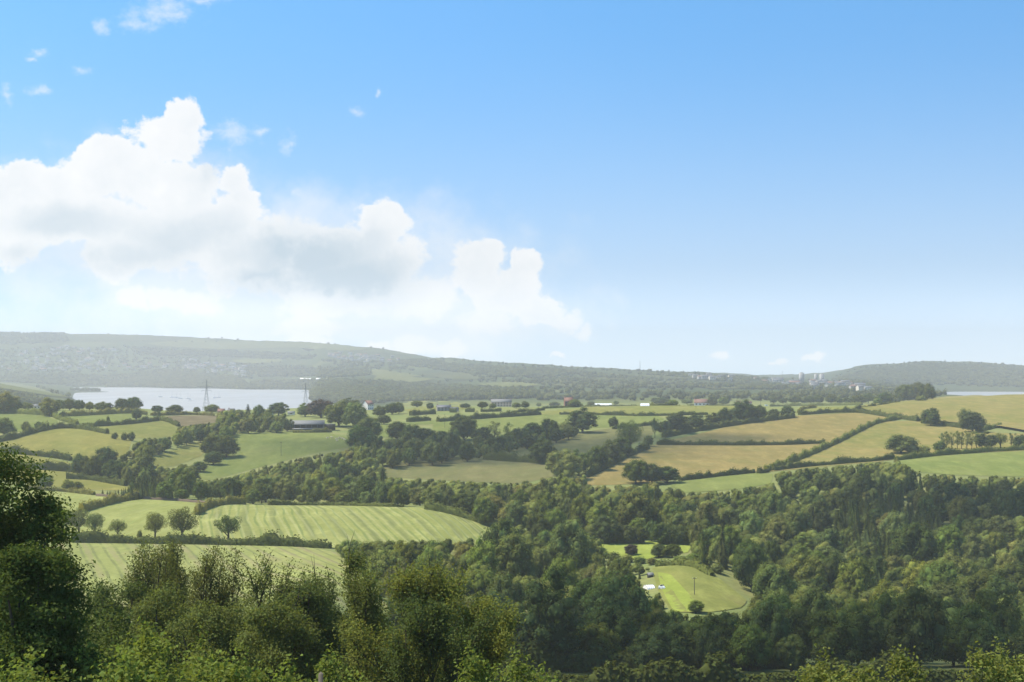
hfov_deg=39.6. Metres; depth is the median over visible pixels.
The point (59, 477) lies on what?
meadow field
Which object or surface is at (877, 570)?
conifer tree
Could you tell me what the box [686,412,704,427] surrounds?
hedgerow tree
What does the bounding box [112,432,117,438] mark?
hedgerow tree
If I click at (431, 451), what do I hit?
broadleaf tree
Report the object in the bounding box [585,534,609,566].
broadleaf tree
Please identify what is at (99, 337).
field
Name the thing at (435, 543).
broadleaf tree
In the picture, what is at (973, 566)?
broadleaf tree
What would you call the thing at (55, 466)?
hedge
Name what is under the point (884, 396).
hedgerow tree
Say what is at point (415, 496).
broadleaf tree
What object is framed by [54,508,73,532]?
oak tree
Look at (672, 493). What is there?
broadleaf tree
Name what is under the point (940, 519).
conifer tree
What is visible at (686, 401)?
hedgerow tree
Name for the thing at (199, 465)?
hedgerow tree
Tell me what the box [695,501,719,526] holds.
broadleaf tree
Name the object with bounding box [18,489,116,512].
crop field
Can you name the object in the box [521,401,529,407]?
hedgerow tree
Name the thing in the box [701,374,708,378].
town house
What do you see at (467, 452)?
broadleaf tree
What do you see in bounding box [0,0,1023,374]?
sky
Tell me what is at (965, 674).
shrub
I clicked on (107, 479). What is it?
hedge
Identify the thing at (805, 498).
broadleaf tree
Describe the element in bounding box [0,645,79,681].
shrub
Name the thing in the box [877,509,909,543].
broadleaf tree
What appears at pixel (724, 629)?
broadleaf tree
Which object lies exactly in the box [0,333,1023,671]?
ground
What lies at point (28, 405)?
hedgerow tree
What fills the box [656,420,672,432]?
hedgerow tree
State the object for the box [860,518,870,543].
conifer tree
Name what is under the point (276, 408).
hedgerow tree
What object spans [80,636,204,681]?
shrub
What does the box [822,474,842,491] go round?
broadleaf tree
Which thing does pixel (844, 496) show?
broadleaf tree
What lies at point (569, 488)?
broadleaf tree
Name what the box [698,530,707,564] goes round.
conifer tree
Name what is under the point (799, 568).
broadleaf tree
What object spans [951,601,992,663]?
broadleaf tree
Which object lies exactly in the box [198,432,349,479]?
pasture field
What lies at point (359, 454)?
broadleaf tree
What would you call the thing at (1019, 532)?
broadleaf tree
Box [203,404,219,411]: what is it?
hedgerow tree
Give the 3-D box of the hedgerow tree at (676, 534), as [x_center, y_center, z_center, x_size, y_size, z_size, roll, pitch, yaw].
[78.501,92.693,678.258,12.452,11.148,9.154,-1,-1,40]
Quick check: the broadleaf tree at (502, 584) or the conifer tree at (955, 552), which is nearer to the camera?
the broadleaf tree at (502, 584)
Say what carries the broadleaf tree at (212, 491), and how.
on the ground
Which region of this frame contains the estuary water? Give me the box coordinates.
[72,387,1023,410]
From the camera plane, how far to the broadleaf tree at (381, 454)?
1008.01 m
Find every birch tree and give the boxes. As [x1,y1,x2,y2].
[938,433,944,442]
[944,431,949,447]
[945,433,956,444]
[955,430,960,447]
[958,432,964,448]
[964,430,974,447]
[967,432,975,448]
[974,431,979,446]
[976,433,984,444]
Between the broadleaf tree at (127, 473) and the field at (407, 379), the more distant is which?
the field at (407, 379)
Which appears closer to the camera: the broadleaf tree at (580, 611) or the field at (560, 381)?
the broadleaf tree at (580, 611)
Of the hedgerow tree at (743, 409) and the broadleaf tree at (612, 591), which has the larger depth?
the hedgerow tree at (743, 409)
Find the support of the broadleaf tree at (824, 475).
on the ground
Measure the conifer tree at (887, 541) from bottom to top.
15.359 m
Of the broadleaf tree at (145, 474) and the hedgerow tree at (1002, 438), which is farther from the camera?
the hedgerow tree at (1002, 438)
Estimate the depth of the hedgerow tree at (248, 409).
1363.44 m
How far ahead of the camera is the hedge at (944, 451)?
1061.31 m
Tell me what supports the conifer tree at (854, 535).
on the ground
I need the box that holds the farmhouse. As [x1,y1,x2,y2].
[436,404,450,410]
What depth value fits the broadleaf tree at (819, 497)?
801.75 m
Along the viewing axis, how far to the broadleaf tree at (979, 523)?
745.05 m
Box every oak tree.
[0,441,103,670]
[0,538,109,681]
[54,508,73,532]
[66,507,91,530]
[86,512,104,529]
[108,519,127,533]
[143,511,167,536]
[166,506,201,534]
[213,514,241,538]
[884,433,918,452]
[920,407,940,425]
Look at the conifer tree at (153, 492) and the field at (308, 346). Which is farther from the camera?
the field at (308, 346)
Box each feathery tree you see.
[332,531,399,681]
[332,555,469,681]
[367,586,505,681]
[372,553,520,681]
[456,590,525,681]
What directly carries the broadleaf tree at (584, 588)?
on the ground
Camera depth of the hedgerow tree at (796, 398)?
2368.89 m
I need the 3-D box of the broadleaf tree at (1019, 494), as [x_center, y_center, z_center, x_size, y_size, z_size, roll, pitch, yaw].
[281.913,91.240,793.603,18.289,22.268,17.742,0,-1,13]
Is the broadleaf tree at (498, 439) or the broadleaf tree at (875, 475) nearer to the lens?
the broadleaf tree at (875, 475)
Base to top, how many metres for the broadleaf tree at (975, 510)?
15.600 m
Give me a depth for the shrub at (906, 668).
55.46 m
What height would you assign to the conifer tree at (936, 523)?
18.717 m
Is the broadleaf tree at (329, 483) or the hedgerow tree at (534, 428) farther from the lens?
the hedgerow tree at (534, 428)
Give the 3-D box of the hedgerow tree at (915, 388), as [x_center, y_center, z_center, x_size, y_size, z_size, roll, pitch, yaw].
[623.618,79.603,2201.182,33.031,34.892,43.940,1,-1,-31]
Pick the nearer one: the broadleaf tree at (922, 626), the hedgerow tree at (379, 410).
the broadleaf tree at (922, 626)
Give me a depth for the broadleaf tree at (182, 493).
754.93 m
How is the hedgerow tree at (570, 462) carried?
on the ground
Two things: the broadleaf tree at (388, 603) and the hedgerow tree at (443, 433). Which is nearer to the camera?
the broadleaf tree at (388, 603)
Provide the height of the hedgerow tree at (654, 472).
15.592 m
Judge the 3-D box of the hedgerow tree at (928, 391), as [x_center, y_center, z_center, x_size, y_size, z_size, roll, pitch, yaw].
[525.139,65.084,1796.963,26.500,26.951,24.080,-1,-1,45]
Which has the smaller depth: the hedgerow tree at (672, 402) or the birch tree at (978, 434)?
the birch tree at (978, 434)
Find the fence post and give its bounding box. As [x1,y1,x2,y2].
[318,672,322,681]
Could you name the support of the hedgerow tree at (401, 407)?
on the ground
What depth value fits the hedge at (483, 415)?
1404.59 m
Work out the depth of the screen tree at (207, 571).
98.12 m
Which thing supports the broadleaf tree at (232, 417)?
on the ground
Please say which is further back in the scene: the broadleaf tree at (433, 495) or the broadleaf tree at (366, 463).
the broadleaf tree at (366, 463)
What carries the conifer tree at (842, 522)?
on the ground
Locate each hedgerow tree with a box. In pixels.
[0,391,19,410]
[0,417,16,434]
[16,400,23,409]
[20,421,29,430]
[22,402,32,408]
[34,421,42,427]
[35,474,55,486]
[39,397,61,415]
[57,399,64,409]
[61,479,75,488]
[64,398,74,409]
[70,453,85,473]
[72,400,85,409]
[74,481,83,488]
[79,455,102,475]
[84,402,93,409]
[93,401,108,409]
[95,446,118,467]
[101,459,127,479]
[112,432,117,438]
[114,398,129,408]
[121,431,127,439]
[126,397,142,408]
[127,431,135,440]
[131,409,141,419]
[151,405,162,411]
[166,404,183,412]
[192,461,208,471]
[193,407,200,412]
[199,435,223,453]
[202,451,223,464]
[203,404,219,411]
[215,435,240,456]
[243,404,251,415]
[245,488,261,503]
[267,402,289,414]
[297,403,312,416]
[305,398,333,417]
[322,401,347,425]
[338,397,360,406]
[341,402,368,425]
[345,425,376,446]
[354,416,383,435]
[372,405,386,415]
[378,415,390,422]
[384,421,405,439]
[385,402,399,414]
[396,402,404,412]
[398,423,421,437]
[410,401,422,406]
[419,428,436,442]
[426,402,433,408]
[436,431,447,438]
[448,416,478,439]
[459,403,470,407]
[470,427,491,440]
[477,401,487,407]
[487,421,500,435]
[489,403,495,407]
[503,422,512,433]
[508,427,524,439]
[512,402,520,407]
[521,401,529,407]
[523,422,544,435]
[527,437,556,461]
[540,417,560,430]
[545,448,583,477]
[549,402,560,405]
[565,407,599,432]
[567,399,581,405]
[573,448,589,475]
[585,444,609,465]
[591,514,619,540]
[602,439,621,460]
[608,417,618,426]
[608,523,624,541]
[613,436,632,454]
[615,420,643,443]
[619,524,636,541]
[621,459,648,483]
[624,543,637,554]
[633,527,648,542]
[642,435,653,444]
[642,463,661,482]
[650,397,670,403]
[650,418,658,433]
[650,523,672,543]
[650,543,664,557]
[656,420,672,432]
[660,466,680,482]
[661,544,682,557]
[665,413,690,429]
[667,400,677,404]
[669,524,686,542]
[681,399,692,403]
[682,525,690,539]
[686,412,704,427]
[688,600,704,612]
[703,412,721,424]
[706,396,717,403]
[717,407,735,421]
[718,397,729,403]
[731,399,757,419]
[755,405,767,417]
[766,409,779,415]
[769,396,776,402]
[778,398,786,402]
[780,405,795,414]
[787,395,801,402]
[806,396,815,402]
[812,394,823,402]
[824,394,836,402]
[842,397,850,402]
[851,395,867,402]
[863,393,873,402]
[873,392,892,401]
[893,384,914,400]
[905,445,920,452]
[909,381,921,399]
[917,382,937,399]
[956,408,970,419]
[958,410,987,431]
[975,431,998,446]
[993,432,1007,446]
[1009,433,1016,443]
[1013,434,1023,445]
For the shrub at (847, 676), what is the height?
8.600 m
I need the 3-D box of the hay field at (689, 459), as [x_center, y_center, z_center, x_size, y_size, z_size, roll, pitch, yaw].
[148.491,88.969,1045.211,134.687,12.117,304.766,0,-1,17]
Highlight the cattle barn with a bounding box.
[290,420,334,429]
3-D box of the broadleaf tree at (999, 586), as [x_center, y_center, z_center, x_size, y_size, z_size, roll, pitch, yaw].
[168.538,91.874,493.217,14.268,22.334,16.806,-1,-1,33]
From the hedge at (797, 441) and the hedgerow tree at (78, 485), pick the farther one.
the hedge at (797, 441)
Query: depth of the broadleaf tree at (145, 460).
885.35 m
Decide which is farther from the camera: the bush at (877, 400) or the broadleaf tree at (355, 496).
the bush at (877, 400)
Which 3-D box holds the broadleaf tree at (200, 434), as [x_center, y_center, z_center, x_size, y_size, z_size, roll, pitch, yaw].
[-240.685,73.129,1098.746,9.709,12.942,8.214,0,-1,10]
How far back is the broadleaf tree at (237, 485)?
773.65 m
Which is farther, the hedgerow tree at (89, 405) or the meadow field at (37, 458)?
the hedgerow tree at (89, 405)
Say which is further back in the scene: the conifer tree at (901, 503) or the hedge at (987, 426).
the hedge at (987, 426)
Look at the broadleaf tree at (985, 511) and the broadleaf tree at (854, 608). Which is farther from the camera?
the broadleaf tree at (985, 511)
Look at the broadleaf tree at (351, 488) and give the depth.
807.88 m
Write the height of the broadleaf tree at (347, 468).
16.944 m
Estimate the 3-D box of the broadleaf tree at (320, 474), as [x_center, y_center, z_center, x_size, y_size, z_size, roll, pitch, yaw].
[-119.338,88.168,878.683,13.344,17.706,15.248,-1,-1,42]
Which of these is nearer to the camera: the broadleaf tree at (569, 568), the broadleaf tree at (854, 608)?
the broadleaf tree at (854, 608)
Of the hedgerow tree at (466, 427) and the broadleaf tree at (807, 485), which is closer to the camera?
the broadleaf tree at (807, 485)
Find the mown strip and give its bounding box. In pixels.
[658,572,693,610]
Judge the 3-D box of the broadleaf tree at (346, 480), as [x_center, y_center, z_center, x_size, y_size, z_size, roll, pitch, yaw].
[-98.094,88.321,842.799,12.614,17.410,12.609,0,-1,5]
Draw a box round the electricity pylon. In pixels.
[200,380,212,409]
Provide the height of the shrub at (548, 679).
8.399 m
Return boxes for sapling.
[137,529,141,536]
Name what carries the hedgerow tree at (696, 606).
on the ground
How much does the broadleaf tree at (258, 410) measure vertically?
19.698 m
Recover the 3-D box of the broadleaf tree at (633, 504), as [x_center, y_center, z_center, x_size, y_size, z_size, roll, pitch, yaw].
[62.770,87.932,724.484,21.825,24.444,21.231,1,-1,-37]
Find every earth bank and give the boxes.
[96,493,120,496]
[143,497,204,502]
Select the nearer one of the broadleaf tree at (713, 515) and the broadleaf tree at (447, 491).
the broadleaf tree at (713, 515)
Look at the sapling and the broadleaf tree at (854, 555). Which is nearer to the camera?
the sapling
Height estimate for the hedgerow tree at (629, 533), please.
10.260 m
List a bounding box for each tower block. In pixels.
[799,372,803,381]
[819,373,823,379]
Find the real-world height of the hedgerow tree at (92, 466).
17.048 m
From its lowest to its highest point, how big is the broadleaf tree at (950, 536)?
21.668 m
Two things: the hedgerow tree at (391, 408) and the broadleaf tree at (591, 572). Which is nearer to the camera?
the broadleaf tree at (591, 572)
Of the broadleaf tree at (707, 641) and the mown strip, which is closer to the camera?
the broadleaf tree at (707, 641)
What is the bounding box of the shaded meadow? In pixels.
[528,670,972,677]
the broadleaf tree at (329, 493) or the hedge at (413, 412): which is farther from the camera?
the hedge at (413, 412)
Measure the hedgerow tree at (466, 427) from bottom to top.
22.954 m
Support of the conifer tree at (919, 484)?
on the ground
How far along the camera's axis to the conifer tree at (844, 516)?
768.52 m
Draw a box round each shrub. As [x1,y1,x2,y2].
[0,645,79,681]
[48,635,130,681]
[73,585,176,680]
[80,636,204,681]
[88,616,229,681]
[176,635,278,681]
[266,654,315,681]
[306,643,367,681]
[451,640,504,681]
[494,644,555,681]
[535,665,584,681]
[786,643,846,681]
[823,658,881,681]
[872,644,932,681]
[908,670,970,681]
[915,395,926,400]
[918,445,930,452]
[958,641,1023,681]
[969,636,1023,681]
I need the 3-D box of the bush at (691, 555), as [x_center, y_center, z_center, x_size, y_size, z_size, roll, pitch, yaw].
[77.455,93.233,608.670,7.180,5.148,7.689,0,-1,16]
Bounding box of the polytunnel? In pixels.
[643,584,654,589]
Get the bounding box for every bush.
[607,551,619,560]
[620,555,633,562]
[634,556,646,563]
[647,557,655,564]
[685,553,699,559]
[698,556,713,565]
[710,563,724,573]
[873,398,880,403]
[932,441,946,450]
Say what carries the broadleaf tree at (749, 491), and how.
on the ground
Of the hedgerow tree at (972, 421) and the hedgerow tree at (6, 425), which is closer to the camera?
the hedgerow tree at (6, 425)
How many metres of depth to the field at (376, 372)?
5705.95 m
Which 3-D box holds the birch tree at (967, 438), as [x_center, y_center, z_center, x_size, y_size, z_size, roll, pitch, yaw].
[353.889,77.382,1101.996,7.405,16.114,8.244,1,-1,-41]
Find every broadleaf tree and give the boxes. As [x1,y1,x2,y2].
[121,465,133,484]
[133,443,155,461]
[133,453,154,476]
[136,469,150,483]
[140,464,158,480]
[154,443,165,454]
[155,481,175,497]
[157,436,171,451]
[166,465,196,492]
[173,433,182,445]
[173,489,188,498]
[181,430,192,444]
[192,481,210,499]
[195,428,206,442]
[205,485,216,498]
[214,480,223,498]
[219,425,232,437]
[219,477,243,497]
[225,411,240,422]
[241,418,254,433]
[241,485,254,500]
[252,405,264,416]
[252,476,276,501]
[255,483,271,502]
[261,412,274,424]
[262,415,275,431]
[269,421,282,432]
[272,477,300,500]
[282,418,294,430]
[291,464,307,475]
[292,472,305,485]
[301,460,317,469]
[301,475,323,501]
[309,469,327,483]
[318,463,338,478]
[321,477,347,501]
[323,455,338,470]
[324,486,346,502]
[333,491,350,502]
[337,461,359,477]
[338,540,349,557]
[341,475,355,485]
[345,480,358,501]
[345,539,361,569]
[352,488,364,503]
[353,445,366,461]
[353,463,364,475]
[354,541,381,571]
[355,475,375,499]
[358,457,377,470]
[359,491,373,502]
[365,547,403,578]
[371,481,390,502]
[375,447,388,465]
[376,580,387,599]
[380,558,414,601]
[380,613,401,632]
[383,610,402,630]
[386,449,398,467]
[386,593,399,613]
[387,483,407,504]
[393,539,421,568]
[401,440,416,454]
[402,427,422,444]
[402,447,417,465]
[405,559,447,595]
[409,486,425,505]
[409,540,429,558]
[411,437,424,459]
[415,545,444,571]
[420,486,444,503]
[421,440,443,464]
[422,539,450,554]
[437,444,450,462]
[438,481,455,506]
[441,555,465,577]
[442,431,462,455]
[443,567,463,580]
[449,489,478,513]
[452,578,479,599]
[453,543,474,559]
[458,444,475,461]
[464,481,480,489]
[465,535,498,575]
[465,567,498,597]
[471,435,485,447]
[471,497,499,522]
[480,516,525,570]
[482,494,505,520]
[485,571,525,610]
[487,590,517,611]
[490,435,504,448]
[492,484,505,500]
[492,532,538,578]
[496,603,527,619]
[500,433,512,443]
[505,500,527,528]
[507,612,527,643]
[509,488,528,504]
[516,565,584,654]
[519,435,534,448]
[525,512,552,536]
[525,537,546,553]
[530,477,551,499]
[531,546,551,580]
[533,488,559,516]
[536,529,553,546]
[540,553,579,592]
[544,508,568,536]
[546,518,591,570]
[550,427,562,442]
[557,476,580,501]
[558,497,571,519]
[562,424,576,438]
[565,597,589,625]
[568,577,600,604]
[569,492,595,526]
[575,622,621,654]
[579,570,652,622]
[582,605,640,653]
[583,563,606,582]
[585,501,615,524]
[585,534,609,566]
[590,552,605,566]
[592,566,613,585]
[601,494,619,511]
[610,557,629,575]
[612,567,637,581]
[616,490,656,526]
[627,627,687,668]
[628,517,645,530]
[638,609,665,636]
[640,484,654,502]
[643,521,656,540]
[647,596,670,623]
[649,498,666,523]
[649,619,690,649]
[656,509,668,524]
[659,492,683,512]
[664,503,682,517]
[664,511,699,528]
[666,489,681,506]
[666,608,682,623]
[681,500,693,511]
[686,615,718,641]
[688,521,704,542]
[692,626,724,665]
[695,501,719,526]
[697,531,713,555]
[701,524,721,538]
[704,613,734,648]
[707,499,728,507]
[707,535,729,561]
[716,612,741,640]
[718,507,742,527]
[719,524,743,559]
[720,493,732,504]
[727,622,774,670]
[731,489,741,500]
[731,541,767,591]
[732,538,768,563]
[733,615,752,637]
[736,494,756,513]
[739,510,763,537]
[740,486,756,498]
[742,499,758,512]
[744,502,763,518]
[747,595,764,607]
[750,599,793,649]
[751,561,776,595]
[751,564,799,600]
[755,593,803,614]
[757,489,785,519]
[758,530,780,544]
[762,539,782,563]
[763,516,790,545]
[764,586,795,604]
[772,634,808,671]
[777,472,789,489]
[780,486,792,499]
[781,495,792,512]
[781,552,825,584]
[782,503,813,533]
[783,476,801,494]
[784,602,815,663]
[786,520,799,535]
[788,532,815,551]
[788,543,811,561]
[793,578,819,592]
[797,588,837,623]
[798,488,818,504]
[799,468,813,481]
[799,481,813,495]
[806,499,832,534]
[808,609,865,666]
[809,550,824,566]
[810,575,830,593]
[812,494,827,506]
[812,546,845,557]
[813,526,846,553]
[813,559,837,588]
[814,467,834,491]
[817,589,845,612]
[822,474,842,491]
[822,552,849,576]
[824,495,838,508]
[831,598,888,624]
[836,486,863,513]
[837,555,877,598]
[839,594,858,614]
[840,526,857,547]
[845,540,870,557]
[846,548,864,561]
[847,551,869,565]
[849,612,885,664]
[854,474,876,494]
[856,467,871,476]
[857,587,875,600]
[866,555,888,579]
[868,508,883,534]
[869,578,899,604]
[870,470,887,485]
[870,589,904,621]
[874,478,888,494]
[875,616,891,659]
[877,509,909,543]
[883,555,908,570]
[884,482,904,502]
[885,567,905,585]
[886,521,942,564]
[886,581,953,669]
[887,624,922,664]
[893,464,909,478]
[901,559,930,588]
[902,476,915,494]
[907,469,917,482]
[912,490,931,510]
[913,557,962,586]
[925,476,937,490]
[926,581,967,607]
[930,483,945,494]
[931,491,944,506]
[932,503,949,522]
[935,524,967,556]
[939,622,968,666]
[941,598,963,610]
[943,481,971,502]
[943,551,973,576]
[947,495,972,523]
[950,514,964,533]
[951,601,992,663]
[954,576,975,598]
[954,617,1010,668]
[960,531,993,562]
[961,521,979,536]
[963,568,1018,605]
[965,561,978,576]
[966,482,978,497]
[969,499,979,517]
[972,517,991,532]
[972,588,1023,632]
[975,486,995,505]
[975,557,995,574]
[979,502,993,519]
[980,573,1019,605]
[985,515,1017,541]
[985,531,1006,556]
[989,489,1022,520]
[993,478,1012,496]
[993,552,1018,570]
[997,562,1023,585]
[1001,533,1013,546]
[1006,485,1023,516]
[1007,627,1023,664]
[1010,547,1023,564]
[1012,539,1023,549]
[1014,519,1023,541]
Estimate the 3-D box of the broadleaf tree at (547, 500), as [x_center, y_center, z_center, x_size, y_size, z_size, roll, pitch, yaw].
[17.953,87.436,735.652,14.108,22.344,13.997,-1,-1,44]
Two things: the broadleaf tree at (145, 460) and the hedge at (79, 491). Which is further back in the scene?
the broadleaf tree at (145, 460)
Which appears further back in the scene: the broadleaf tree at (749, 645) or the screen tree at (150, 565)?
the broadleaf tree at (749, 645)
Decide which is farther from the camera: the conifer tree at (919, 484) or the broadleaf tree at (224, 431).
the broadleaf tree at (224, 431)
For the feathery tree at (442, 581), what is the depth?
79.43 m
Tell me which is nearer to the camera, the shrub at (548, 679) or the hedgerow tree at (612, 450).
the shrub at (548, 679)
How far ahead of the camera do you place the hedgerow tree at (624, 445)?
1068.56 m
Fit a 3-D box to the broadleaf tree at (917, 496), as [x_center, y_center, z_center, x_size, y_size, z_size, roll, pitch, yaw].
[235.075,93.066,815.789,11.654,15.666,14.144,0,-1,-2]
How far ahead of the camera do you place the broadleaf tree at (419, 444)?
1056.88 m
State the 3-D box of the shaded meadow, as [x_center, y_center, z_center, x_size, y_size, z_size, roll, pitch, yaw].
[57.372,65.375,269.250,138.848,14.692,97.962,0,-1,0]
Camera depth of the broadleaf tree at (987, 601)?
379.58 m
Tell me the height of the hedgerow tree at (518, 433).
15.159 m
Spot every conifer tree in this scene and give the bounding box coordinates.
[138,482,144,498]
[144,484,148,496]
[148,478,152,496]
[151,479,156,497]
[223,485,228,498]
[230,484,234,497]
[317,453,322,469]
[371,436,377,457]
[378,468,384,483]
[505,483,513,503]
[545,426,550,440]
[556,469,562,490]
[608,497,615,519]
[653,485,657,502]
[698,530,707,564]
[702,506,710,526]
[716,523,730,569]
[833,510,842,531]
[839,508,846,530]
[841,501,848,528]
[850,523,858,545]
[854,499,862,533]
[856,521,861,545]
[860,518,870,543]
[862,506,870,537]
[871,530,876,544]
[872,558,885,588]
[874,529,882,555]
[876,534,885,558]
[881,526,885,554]
[883,494,888,512]
[884,533,889,556]
[886,544,891,559]
[887,482,893,511]
[887,494,892,512]
[898,486,904,511]
[905,498,912,523]
[910,495,914,522]
[917,475,923,492]
[927,512,932,530]
[933,511,939,529]
[937,508,944,527]
[952,545,958,558]
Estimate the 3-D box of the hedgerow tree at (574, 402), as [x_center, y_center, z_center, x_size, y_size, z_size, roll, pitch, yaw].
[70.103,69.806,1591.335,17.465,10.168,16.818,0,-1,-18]
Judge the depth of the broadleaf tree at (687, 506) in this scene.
786.45 m
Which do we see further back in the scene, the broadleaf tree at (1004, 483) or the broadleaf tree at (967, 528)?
the broadleaf tree at (1004, 483)
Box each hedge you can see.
[0,405,47,415]
[0,420,108,441]
[0,444,72,460]
[12,459,107,475]
[23,485,95,494]
[50,411,79,424]
[59,407,147,416]
[65,471,127,485]
[71,527,332,548]
[78,488,138,511]
[79,415,159,426]
[150,410,214,415]
[159,416,180,425]
[193,494,245,514]
[267,499,403,506]
[293,427,331,432]
[406,415,431,421]
[409,407,435,415]
[424,499,499,529]
[436,408,541,421]
[449,407,456,412]
[465,407,474,411]
[480,407,501,411]
[483,449,547,463]
[492,649,1023,681]
[502,629,806,671]
[512,406,544,411]
[544,402,733,408]
[559,410,707,415]
[582,441,649,476]
[599,535,644,543]
[612,421,652,428]
[654,556,715,575]
[656,437,824,444]
[660,537,691,544]
[662,411,794,437]
[678,467,755,480]
[756,466,769,473]
[763,414,900,470]
[770,401,862,406]
[771,451,894,470]
[797,404,816,412]
[798,406,918,420]
[855,400,899,408]
[894,443,1023,459]
[921,418,959,427]
[975,422,1001,431]
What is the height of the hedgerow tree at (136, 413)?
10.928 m
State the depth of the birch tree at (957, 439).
1104.33 m
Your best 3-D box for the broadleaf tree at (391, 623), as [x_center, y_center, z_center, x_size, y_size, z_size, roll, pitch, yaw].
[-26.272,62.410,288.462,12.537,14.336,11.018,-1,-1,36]
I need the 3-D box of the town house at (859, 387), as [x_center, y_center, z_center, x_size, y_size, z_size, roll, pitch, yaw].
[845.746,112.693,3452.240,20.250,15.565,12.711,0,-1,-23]
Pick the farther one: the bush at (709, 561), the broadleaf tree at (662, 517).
the broadleaf tree at (662, 517)
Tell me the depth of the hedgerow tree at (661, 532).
677.34 m
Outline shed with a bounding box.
[646,572,653,577]
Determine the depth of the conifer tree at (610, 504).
723.59 m
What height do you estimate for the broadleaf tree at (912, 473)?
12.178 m
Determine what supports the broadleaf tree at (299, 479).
on the ground
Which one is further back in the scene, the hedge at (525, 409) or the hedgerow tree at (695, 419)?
the hedge at (525, 409)
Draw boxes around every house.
[362,400,373,409]
[491,398,511,406]
[564,396,572,405]
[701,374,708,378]
[708,375,715,379]
[856,384,864,390]
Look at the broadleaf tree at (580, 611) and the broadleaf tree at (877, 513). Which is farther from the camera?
the broadleaf tree at (877, 513)
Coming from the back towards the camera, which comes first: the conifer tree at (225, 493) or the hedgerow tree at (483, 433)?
the hedgerow tree at (483, 433)
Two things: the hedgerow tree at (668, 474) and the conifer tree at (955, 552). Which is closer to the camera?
the conifer tree at (955, 552)
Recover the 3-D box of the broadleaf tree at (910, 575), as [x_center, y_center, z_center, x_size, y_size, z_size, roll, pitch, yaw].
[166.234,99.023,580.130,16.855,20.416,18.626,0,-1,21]
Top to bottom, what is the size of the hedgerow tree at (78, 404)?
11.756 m
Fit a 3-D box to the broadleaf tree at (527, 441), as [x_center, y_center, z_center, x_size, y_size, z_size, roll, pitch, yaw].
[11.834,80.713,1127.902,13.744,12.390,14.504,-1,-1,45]
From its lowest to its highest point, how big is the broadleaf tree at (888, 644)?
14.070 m
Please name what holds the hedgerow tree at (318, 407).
on the ground
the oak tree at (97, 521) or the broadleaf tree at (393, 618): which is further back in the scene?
the oak tree at (97, 521)
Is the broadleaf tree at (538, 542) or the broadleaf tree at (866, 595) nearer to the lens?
the broadleaf tree at (866, 595)
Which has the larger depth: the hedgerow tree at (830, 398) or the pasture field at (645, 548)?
the hedgerow tree at (830, 398)
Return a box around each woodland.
[0,331,1023,403]
[117,408,1023,662]
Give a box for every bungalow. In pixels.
[30,404,41,408]
[694,399,708,405]
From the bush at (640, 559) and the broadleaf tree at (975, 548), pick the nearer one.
the bush at (640, 559)
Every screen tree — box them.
[73,574,153,678]
[111,578,207,681]
[118,536,195,662]
[155,535,201,662]
[161,597,265,681]
[181,540,246,659]
[194,544,329,674]
[228,588,259,675]
[228,595,326,681]
[271,578,344,681]
[295,559,361,679]
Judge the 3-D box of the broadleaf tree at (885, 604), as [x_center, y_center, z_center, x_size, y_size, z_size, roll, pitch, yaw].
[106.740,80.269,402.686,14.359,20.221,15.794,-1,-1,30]
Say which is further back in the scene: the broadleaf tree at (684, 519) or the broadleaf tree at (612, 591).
the broadleaf tree at (684, 519)
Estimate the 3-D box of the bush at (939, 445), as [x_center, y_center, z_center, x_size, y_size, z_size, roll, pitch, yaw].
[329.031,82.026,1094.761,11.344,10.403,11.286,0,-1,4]
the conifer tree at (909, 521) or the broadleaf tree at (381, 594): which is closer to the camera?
the broadleaf tree at (381, 594)
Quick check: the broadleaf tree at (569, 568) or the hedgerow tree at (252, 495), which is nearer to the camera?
the broadleaf tree at (569, 568)
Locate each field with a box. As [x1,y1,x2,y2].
[0,382,70,396]
[0,414,57,431]
[0,428,130,458]
[1,454,70,465]
[4,468,129,490]
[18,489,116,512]
[56,542,387,614]
[63,413,131,423]
[64,499,204,537]
[74,334,189,340]
[99,420,179,437]
[148,340,295,348]
[153,441,204,465]
[166,415,216,425]
[195,503,498,551]
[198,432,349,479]
[233,358,282,363]
[265,341,365,350]
[356,369,420,377]
[374,374,432,381]
[376,425,388,436]
[384,457,555,483]
[403,401,470,411]
[405,411,544,424]
[421,372,491,379]
[432,414,662,432]
[476,426,654,462]
[480,381,536,386]
[542,405,734,414]
[545,377,695,386]
[587,444,818,484]
[599,541,690,558]
[621,374,695,378]
[653,565,746,611]
[671,473,772,492]
[672,413,885,442]
[706,385,738,388]
[770,421,1023,471]
[802,406,865,413]
[861,394,1023,429]
[899,451,1023,476]
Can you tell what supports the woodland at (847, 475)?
on the ground
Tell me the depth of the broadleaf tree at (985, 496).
811.62 m
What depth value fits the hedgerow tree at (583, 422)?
1262.99 m
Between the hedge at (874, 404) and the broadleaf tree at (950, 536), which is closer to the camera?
the broadleaf tree at (950, 536)
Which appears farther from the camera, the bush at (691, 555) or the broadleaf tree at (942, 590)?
the bush at (691, 555)
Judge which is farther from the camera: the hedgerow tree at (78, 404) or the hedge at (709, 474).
the hedgerow tree at (78, 404)
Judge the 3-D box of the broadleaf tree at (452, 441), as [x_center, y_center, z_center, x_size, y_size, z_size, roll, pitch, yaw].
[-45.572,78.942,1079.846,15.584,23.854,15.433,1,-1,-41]
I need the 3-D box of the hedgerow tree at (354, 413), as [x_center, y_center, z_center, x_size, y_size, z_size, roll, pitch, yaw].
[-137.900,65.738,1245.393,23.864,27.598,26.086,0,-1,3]

